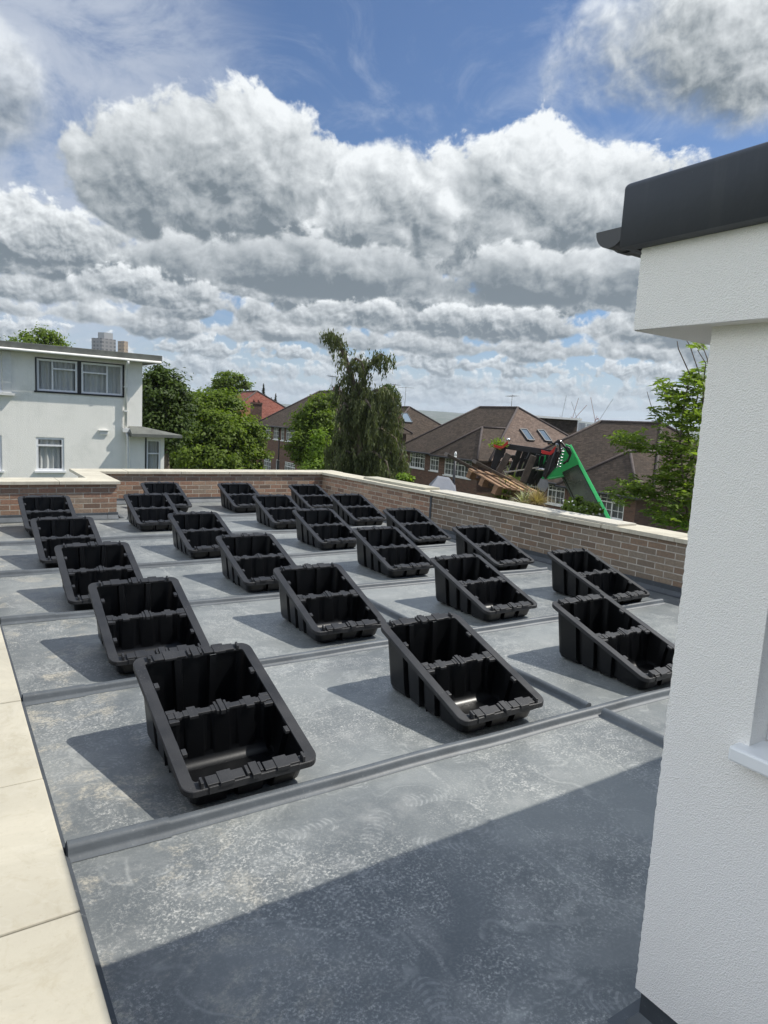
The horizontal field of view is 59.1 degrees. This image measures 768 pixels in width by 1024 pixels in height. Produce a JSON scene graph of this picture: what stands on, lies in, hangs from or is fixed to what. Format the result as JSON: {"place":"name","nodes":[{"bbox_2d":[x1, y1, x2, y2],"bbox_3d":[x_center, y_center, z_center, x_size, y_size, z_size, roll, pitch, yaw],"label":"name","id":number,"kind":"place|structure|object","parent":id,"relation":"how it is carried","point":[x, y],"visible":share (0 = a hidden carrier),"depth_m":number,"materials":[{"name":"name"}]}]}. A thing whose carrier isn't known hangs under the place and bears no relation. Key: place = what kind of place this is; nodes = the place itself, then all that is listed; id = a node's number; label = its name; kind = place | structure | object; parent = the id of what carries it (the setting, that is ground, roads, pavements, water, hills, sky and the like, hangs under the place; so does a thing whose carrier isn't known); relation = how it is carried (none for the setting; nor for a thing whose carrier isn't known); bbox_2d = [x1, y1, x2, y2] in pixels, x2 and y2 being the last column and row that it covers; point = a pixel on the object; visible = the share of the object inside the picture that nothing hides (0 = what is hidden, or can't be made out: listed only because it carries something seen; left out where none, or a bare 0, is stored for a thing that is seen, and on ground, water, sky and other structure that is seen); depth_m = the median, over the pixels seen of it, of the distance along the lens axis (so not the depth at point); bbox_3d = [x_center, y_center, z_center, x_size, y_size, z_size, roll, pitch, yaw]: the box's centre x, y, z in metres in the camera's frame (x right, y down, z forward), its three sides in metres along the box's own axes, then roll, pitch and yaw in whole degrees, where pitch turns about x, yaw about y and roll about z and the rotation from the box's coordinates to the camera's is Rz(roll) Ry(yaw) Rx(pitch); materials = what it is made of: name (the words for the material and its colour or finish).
{"place":"outdoors","nodes":[
{"label":"outdoors","id":0,"kind":"place"},
{"bbox_2d":[0,0,767,428],"label":"sky","id":1,"kind":"structure","parent":0,"point":[208,187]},
{"bbox_2d":[364,477,439,489],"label":"stone coping","id":2,"kind":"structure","parent":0,"point":[404,483],"depth_m":11.34,"materials":[{"name":"beige stone"}]},
{"bbox_2d":[282,404,699,439],"bbox_3d":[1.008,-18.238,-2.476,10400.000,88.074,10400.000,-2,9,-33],"label":"hills","id":3,"kind":"structure","parent":0,"point":[441,417],"depth_m":2715.21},
{"bbox_2d":[92,332,115,350],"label":"tower block","id":4,"kind":"structure","parent":3,"relation":"on","point":[104,341],"depth_m":559.82,"materials":[{"name":"concrete"}]},
{"bbox_2d":[118,341,127,352],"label":"tower block","id":5,"kind":"structure","parent":3,"relation":"on","point":[122,346],"depth_m":583.91,"materials":[{"name":"beige concrete"}]},
{"bbox_2d":[578,423,585,430],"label":"distant block","id":6,"kind":"structure","parent":3,"relation":"on","point":[581,426],"depth_m":1499.89,"materials":[{"name":"grey"}]},
{"bbox_2d":[503,461,523,501],"bbox_3d":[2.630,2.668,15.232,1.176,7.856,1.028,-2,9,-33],"label":"tall grass","id":7,"kind":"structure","parent":0,"point":[515,478],"depth_m":14.77,"materials":[{"name":"green plant"}]},
{"bbox_2d":[522,488,558,506],"bbox_3d":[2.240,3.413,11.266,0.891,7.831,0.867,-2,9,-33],"label":"pampas grass","id":8,"kind":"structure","parent":0,"point":[537,500],"depth_m":10.73,"materials":[{"name":"plant"}]},
{"bbox_2d":[596,142,767,1023],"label":"rendered building","id":9,"kind":"structure","parent":0,"point":[693,238],"depth_m":1.59,"materials":[{"name":"white paint"}]},
{"bbox_2d":[728,730,767,776],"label":"window sill","id":10,"kind":"structure","parent":9,"relation":"in","point":[754,757],"depth_m":1.52,"materials":[{"name":"white plastic"}]},
{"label":"ground","id":11,"kind":"structure","parent":0,"visible":0},
{"bbox_2d":[0,324,75,346],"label":"distant tree","id":12,"kind":"object","parent":11,"relation":"on","point":[50,337],"visible":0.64,"depth_m":51.78,"materials":[{"name":"green plant"}]},
{"bbox_2d":[0,340,181,477],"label":"white house","id":13,"kind":"structure","parent":11,"relation":"on","point":[63,409],"depth_m":21.86,"materials":[{"name":"grey paint"}]},
{"bbox_2d":[0,355,2,391],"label":"window","id":14,"kind":"structure","parent":13,"relation":"in","point":[1,390],"depth_m":20.65,"materials":[{"name":"white plastic"}]},
{"bbox_2d":[0,435,3,472],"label":"window","id":15,"kind":"structure","parent":13,"relation":"in","point":[1,471],"depth_m":20.95,"materials":[{"name":"white plastic"}]},
{"bbox_2d":[35,437,65,472],"bbox_3d":[-10.719,-1.830,21.739,0.916,1.126,0.233,-2,9,-33],"label":"window","id":16,"kind":"structure","parent":13,"relation":"in","point":[49,450],"depth_m":21.76,"materials":[{"name":"white glass"}]},
{"bbox_2d":[37,358,76,392],"bbox_3d":[-10.416,-4.332,21.567,1.170,0.990,0.162,-2,9,-33],"label":"window","id":17,"kind":"structure","parent":13,"relation":"in","point":[52,375],"depth_m":21.56,"materials":[{"name":"white glass"}]},
{"bbox_2d":[81,362,121,395],"bbox_3d":[-9.295,-4.370,22.301,1.270,0.990,0.156,-2,9,-33],"label":"window","id":18,"kind":"structure","parent":13,"relation":"in","point":[103,379],"depth_m":22.30,"materials":[{"name":"grey glass"}]},
{"bbox_2d":[146,439,160,468],"bbox_3d":[-8.026,-1.768,23.509,0.476,1.485,0.155,-2,9,-33],"label":"window","id":19,"kind":"structure","parent":13,"relation":"in","point":[153,446],"depth_m":23.51,"materials":[{"name":"white glass"}]},
{"bbox_2d":[142,361,203,468],"bbox_3d":[-11.105,-2.958,34.353,3.517,9.228,4.296,8,9,30],"label":"oak tree","id":20,"kind":"object","parent":11,"relation":"on","point":[167,406],"visible":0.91,"depth_m":33.77,"materials":[{"name":"green plant"}]},
{"bbox_2d":[169,385,274,469],"bbox_3d":[-10.124,-3.460,39.961,6.392,8.146,7.141,8,9,32],"label":"sycamore tree","id":21,"kind":"object","parent":11,"relation":"on","point":[224,436],"visible":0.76,"depth_m":39.08,"materials":[{"name":"green plant"}]},
{"bbox_2d":[205,370,255,393],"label":"round tree","id":22,"kind":"object","parent":11,"relation":"on","point":[228,379],"visible":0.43,"depth_m":70.07,"materials":[{"name":"green plant"}]},
{"bbox_2d":[200,390,284,463],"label":"brick house","id":23,"kind":"structure","parent":11,"relation":"on","point":[264,405],"depth_m":63.48,"materials":[{"name":"red brick"}]},
{"bbox_2d":[278,389,339,467],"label":"young tree","id":24,"kind":"object","parent":11,"relation":"on","point":[308,418],"visible":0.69,"depth_m":42.46,"materials":[{"name":"green plant"}]},
{"bbox_2d":[294,427,331,469],"bbox_3d":[-3.686,-1.509,37.590,2.681,6.427,2.682,-2,9,-33],"label":"light shrub","id":25,"kind":"object","parent":11,"relation":"on","point":[317,449],"visible":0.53,"depth_m":37.29,"materials":[{"name":"green plant"}]},
{"bbox_2d":[258,375,412,479],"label":"brick house","id":26,"kind":"structure","parent":11,"relation":"on","point":[275,421],"depth_m":55.27,"materials":[{"name":"brown brick"}]},
{"bbox_2d":[264,427,270,437],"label":"window","id":27,"kind":"structure","parent":26,"relation":"in","point":[267,430],"depth_m":56.94,"materials":[{"name":"white paint"}]},
{"bbox_2d":[264,458,270,469],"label":"window","id":28,"kind":"structure","parent":26,"relation":"in","point":[267,464],"depth_m":57.31,"materials":[{"name":"white glass"}]},
{"bbox_2d":[272,427,278,440],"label":"window","id":29,"kind":"structure","parent":26,"relation":"in","point":[276,430],"depth_m":55.21,"materials":[{"name":"white glass"}]},
{"bbox_2d":[280,428,283,440],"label":"window","id":30,"kind":"structure","parent":26,"relation":"in","point":[282,433],"depth_m":54.04,"materials":[{"name":"grey glass"}]},
{"bbox_2d":[285,429,294,441],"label":"window","id":31,"kind":"structure","parent":26,"relation":"in","point":[288,434],"depth_m":52.75,"materials":[{"name":"white paint"}]},
{"bbox_2d":[285,461,294,469],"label":"window","id":32,"kind":"structure","parent":26,"relation":"in","point":[288,466],"depth_m":52.82,"materials":[{"name":"white glass"}]},
{"bbox_2d":[0,502,679,1023],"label":"flat roof","id":33,"kind":"structure","parent":11,"relation":"on","point":[392,856],"depth_m":2.69,"materials":[{"name":"grey rubber"}]},
{"bbox_2d":[18,495,76,535],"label":"plastic tub","id":34,"kind":"object","parent":33,"relation":"on","point":[33,506],"visible":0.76,"depth_m":8.60,"materials":[{"name":"black plastic"}]},
{"bbox_2d":[0,624,117,1023],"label":"stone coping","id":35,"kind":"object","parent":33,"relation":"on","point":[51,971],"visible":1,"depth_m":1.47,"materials":[{"name":"beige stone"}]},
{"bbox_2d":[0,471,123,522],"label":"brick parapet","id":36,"kind":"structure","parent":33,"relation":"on","point":[93,494],"depth_m":9.38,"materials":[{"name":"brick"}]},
{"bbox_2d":[30,515,101,567],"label":"plastic tub","id":37,"kind":"object","parent":33,"relation":"on","point":[50,533],"visible":0.69,"depth_m":7.02,"materials":[{"name":"black plastic"}]},
{"bbox_2d":[54,541,142,610],"bbox_3d":[-2.337,0.518,5.591,0.604,0.408,0.836,-2,9,-33],"label":"plastic tub","id":38,"kind":"object","parent":33,"relation":"on","point":[82,567],"visible":0.73,"depth_m":5.71,"materials":[{"name":"black plastic"}]},
{"bbox_2d":[88,576,209,673],"bbox_3d":[-1.548,0.719,4.428,0.604,0.408,0.836,-2,9,-32],"label":"plastic tub","id":39,"kind":"object","parent":33,"relation":"on","point":[136,618],"visible":0.95,"depth_m":4.49,"materials":[{"name":"black plastic"}]},
{"bbox_2d":[123,493,177,530],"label":"plastic tub","id":40,"kind":"object","parent":33,"relation":"on","point":[149,511],"visible":0.85,"depth_m":9.15,"materials":[{"name":"black plastic"}]},
{"bbox_2d":[141,481,191,511],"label":"plastic tub","id":41,"kind":"object","parent":33,"relation":"on","point":[174,492],"visible":0.67,"depth_m":10.91,"materials":[{"name":"black plastic"}]},
{"bbox_2d":[168,511,231,557],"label":"plastic tub","id":42,"kind":"object","parent":33,"relation":"on","point":[195,534],"visible":0.84,"depth_m":7.74,"materials":[{"name":"black plastic"}]},
{"bbox_2d":[69,468,338,503],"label":"brick parapet","id":43,"kind":"structure","parent":33,"relation":"on","point":[198,485],"depth_m":11.96,"materials":[{"name":"brick"}]},
{"bbox_2d":[133,642,315,804],"bbox_3d":[-0.752,0.945,3.130,0.604,0.408,0.836,-2,9,-34],"label":"plastic tub","id":44,"kind":"object","parent":33,"relation":"on","point":[221,722],"visible":1,"depth_m":3.16,"materials":[{"name":"black plastic"}]},
{"bbox_2d":[217,482,259,511],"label":"plastic tub","id":45,"kind":"object","parent":33,"relation":"on","point":[236,497],"visible":0.82,"depth_m":11.26,"materials":[{"name":"black plastic"}]},
{"bbox_2d":[216,532,295,591],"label":"plastic tub","id":46,"kind":"object","parent":33,"relation":"on","point":[250,562],"visible":0.85,"depth_m":6.50,"materials":[{"name":"black plastic"}]},
{"bbox_2d":[252,494,300,528],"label":"plastic tub","id":47,"kind":"object","parent":33,"relation":"on","point":[273,511],"visible":0.85,"depth_m":9.89,"materials":[{"name":"black plastic"}]},
{"bbox_2d":[288,484,332,508],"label":"plastic tub","id":48,"kind":"object","parent":33,"relation":"on","point":[307,496],"visible":0.78,"depth_m":11.70,"materials":[{"name":"black plastic"}]},
{"bbox_2d":[292,508,355,549],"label":"plastic tub","id":49,"kind":"object","parent":33,"relation":"on","point":[324,528],"visible":0.94,"depth_m":8.59,"materials":[{"name":"black plastic"}]},
{"bbox_2d":[273,562,385,642],"bbox_3d":[-0.426,0.679,5.182,0.604,0.408,0.836,-2,9,-31],"label":"plastic tub","id":50,"kind":"object","parent":33,"relation":"on","point":[323,602],"visible":0.96,"depth_m":5.21,"materials":[{"name":"black plastic"}]},
{"bbox_2d":[330,493,385,525],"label":"plastic tub","id":51,"kind":"object","parent":33,"relation":"on","point":[353,509],"visible":0.95,"depth_m":10.47,"materials":[{"name":"black plastic"}]},
{"bbox_2d":[352,526,433,576],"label":"plastic tub","id":52,"kind":"object","parent":33,"relation":"on","point":[389,551],"visible":0.98,"depth_m":7.32,"materials":[{"name":"black plastic"}]},
{"bbox_2d":[383,507,450,545],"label":"plastic tub","id":53,"kind":"object","parent":33,"relation":"on","point":[416,527],"visible":0.94,"depth_m":9.14,"materials":[{"name":"black plastic"}]},
{"bbox_2d":[381,612,543,732],"bbox_3d":[0.433,0.900,3.890,0.604,0.408,0.836,-2,9,-33],"label":"plastic tub","id":54,"kind":"object","parent":33,"relation":"on","point":[457,672],"visible":1,"depth_m":3.92,"materials":[{"name":"black plastic"}]},
{"bbox_2d":[430,553,536,620],"bbox_3d":[0.864,0.649,5.943,0.604,0.408,0.836,-2,9,-33],"label":"plastic tub","id":55,"kind":"object","parent":33,"relation":"on","point":[478,586],"visible":1,"depth_m":5.97,"materials":[{"name":"black plastic"}]},
{"bbox_2d":[452,524,533,570],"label":"plastic tub","id":56,"kind":"object","parent":33,"relation":"on","point":[495,549],"visible":0.94,"depth_m":7.88,"materials":[{"name":"black plastic"}]},
{"bbox_2d":[322,472,687,598],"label":"brick parapet","id":57,"kind":"structure","parent":33,"relation":"on","point":[652,559],"depth_m":8.63,"materials":[{"name":"brick"}]},
{"bbox_2d":[430,490,635,525],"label":"stone coping","id":58,"kind":"structure","parent":57,"relation":"on","point":[597,519],"depth_m":8.87,"materials":[{"name":"beige stone"}]},
{"bbox_2d":[547,548,649,604],"bbox_3d":[2.070,0.631,6.566,0.604,0.408,0.836,-2,9,-33],"label":"plastic tub","id":59,"kind":"object","parent":33,"relation":"on","point":[581,572],"visible":0.98,"depth_m":6.61,"materials":[{"name":"black plastic"}]},
{"bbox_2d":[552,593,674,689],"bbox_3d":[1.642,0.871,4.642,0.604,0.408,0.836,-2,9,-33],"label":"plastic tub","id":60,"kind":"object","parent":33,"relation":"on","point":[606,635],"visible":0.85,"depth_m":4.68,"materials":[{"name":"black plastic"}]},
{"bbox_2d":[319,328,411,479],"bbox_3d":[-0.895,-2.972,33.156,4.730,11.552,4.403,4,8,8],"label":"weeping conifer","id":61,"kind":"object","parent":11,"relation":"on","point":[363,420],"visible":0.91,"depth_m":32.19,"materials":[{"name":"green plant"}]},
{"bbox_2d":[375,383,403,429],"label":"dark tree","id":62,"kind":"object","parent":11,"relation":"on","point":[388,385],"visible":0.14,"depth_m":47.12,"materials":[{"name":"green plant"}]},
{"bbox_2d":[394,472,415,482],"bbox_3d":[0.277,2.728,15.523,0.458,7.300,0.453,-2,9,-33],"label":"shrub","id":63,"kind":"object","parent":11,"relation":"on","point":[403,476],"visible":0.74,"depth_m":14.98,"materials":[{"name":"green plant"}]},
{"bbox_2d":[382,384,441,441],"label":"brick house","id":64,"kind":"structure","parent":11,"relation":"on","point":[417,422],"depth_m":61.32,"materials":[{"name":"brown brick"}]},
{"bbox_2d":[429,476,455,490],"bbox_3d":[2.118,1.529,26.633,1.116,5.835,2.660,4,8,5],"label":"garden canopy","id":65,"kind":"object","parent":11,"relation":"on","point":[443,483],"visible":0.28,"depth_m":25.48,"materials":[{"name":"grey fabric"}]},
{"bbox_2d":[452,452,456,484],"bbox_3d":[2.652,0.929,27.216,0.144,6.702,0.144,-2,9,-33],"label":"street lamp","id":66,"kind":"object","parent":11,"relation":"on","point":[454,468],"visible":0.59,"depth_m":26.83,"materials":[{"name":"grey metal"}]},
{"bbox_2d":[400,395,581,498],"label":"brick house","id":67,"kind":"structure","parent":11,"relation":"on","point":[464,435],"depth_m":41.35,"materials":[{"name":"brown brick"}]},
{"bbox_2d":[410,452,424,469],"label":"window","id":68,"kind":"structure","parent":67,"relation":"in","point":[417,460],"depth_m":44.19,"materials":[{"name":"white glass"}]},
{"bbox_2d":[428,456,438,472],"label":"window","id":69,"kind":"structure","parent":67,"relation":"in","point":[434,461],"depth_m":42.48,"materials":[{"name":"white glass"}]},
{"bbox_2d":[442,458,471,479],"bbox_3d":[4.257,-2.490,38.763,0.339,1.054,2.797,-1,9,-30],"label":"window","id":70,"kind":"structure","parent":67,"relation":"in","point":[461,470],"depth_m":38.84,"materials":[{"name":"white glass"}]},
{"bbox_2d":[481,478,514,500],"bbox_3d":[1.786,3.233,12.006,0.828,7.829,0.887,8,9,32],"label":"spiky plant","id":71,"kind":"object","parent":11,"relation":"on","point":[504,491],"visible":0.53,"depth_m":11.40,"materials":[{"name":"green plant"}]},
{"bbox_2d":[512,484,534,503],"bbox_3d":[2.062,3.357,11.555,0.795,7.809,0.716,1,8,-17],"label":"spiky plant","id":72,"kind":"object","parent":11,"relation":"on","point":[521,498],"visible":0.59,"depth_m":11.01,"materials":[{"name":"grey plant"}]},
{"bbox_2d":[444,438,610,518],"bbox_3d":[2.509,1.032,9.754,2.708,4.065,6.596,2,8,-7],"label":"telehandler","id":73,"kind":"object","parent":11,"relation":"on","point":[539,467],"visible":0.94,"depth_m":11.94,"materials":[{"name":"metal"}]},
{"bbox_2d":[483,438,508,450],"bbox_3d":[2.050,-1.238,12.184,0.431,0.259,0.428,-2,9,-33],"label":"plant tuft","id":74,"kind":"object","parent":73,"relation":"on","point":[499,443],"visible":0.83,"depth_m":12.16,"materials":[{"name":"green plant"}]},
{"bbox_2d":[466,468,540,499],"bbox_3d":[2.067,-0.470,11.691,1.134,0.517,0.798,-3,10,-38],"label":"wooden pallet","id":75,"kind":"object","parent":73,"relation":"on","point":[486,479],"visible":0.84,"depth_m":11.49,"materials":[{"name":"brown wood"}]},
{"bbox_2d":[559,495,604,516],"bbox_3d":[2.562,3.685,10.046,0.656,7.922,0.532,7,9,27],"label":"flowering shrub","id":76,"kind":"object","parent":11,"relation":"on","point":[576,505],"visible":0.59,"depth_m":9.45,"materials":[{"name":"green plant"}]},
{"bbox_2d":[502,420,698,532],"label":"brick house","id":77,"kind":"structure","parent":11,"relation":"on","point":[602,463],"depth_m":30.62,"materials":[{"name":"brown brick"}]},
{"bbox_2d":[547,484,564,506],"bbox_3d":[8.421,-0.834,33.097,0.219,1.054,1.294,-1,9,-29],"label":"window","id":78,"kind":"structure","parent":77,"relation":"in","point":[557,494],"depth_m":33.12,"materials":[{"name":"white paint"}]},
{"bbox_2d":[598,494,624,520],"bbox_3d":[9.451,-0.294,29.542,0.339,1.054,2.797,-1,9,-30],"label":"window","id":79,"kind":"structure","parent":77,"relation":"in","point":[615,512],"depth_m":28.92,"materials":[{"name":"white glass"}]},
{"bbox_2d":[601,341,708,532],"bbox_3d":[3.753,2.656,9.982,1.651,10.246,1.968,7,8,24],"label":"ash tree","id":80,"kind":"object","parent":11,"relation":"on","point":[686,417],"visible":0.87,"depth_m":9.17,"materials":[{"name":"green plant"}]}
]}

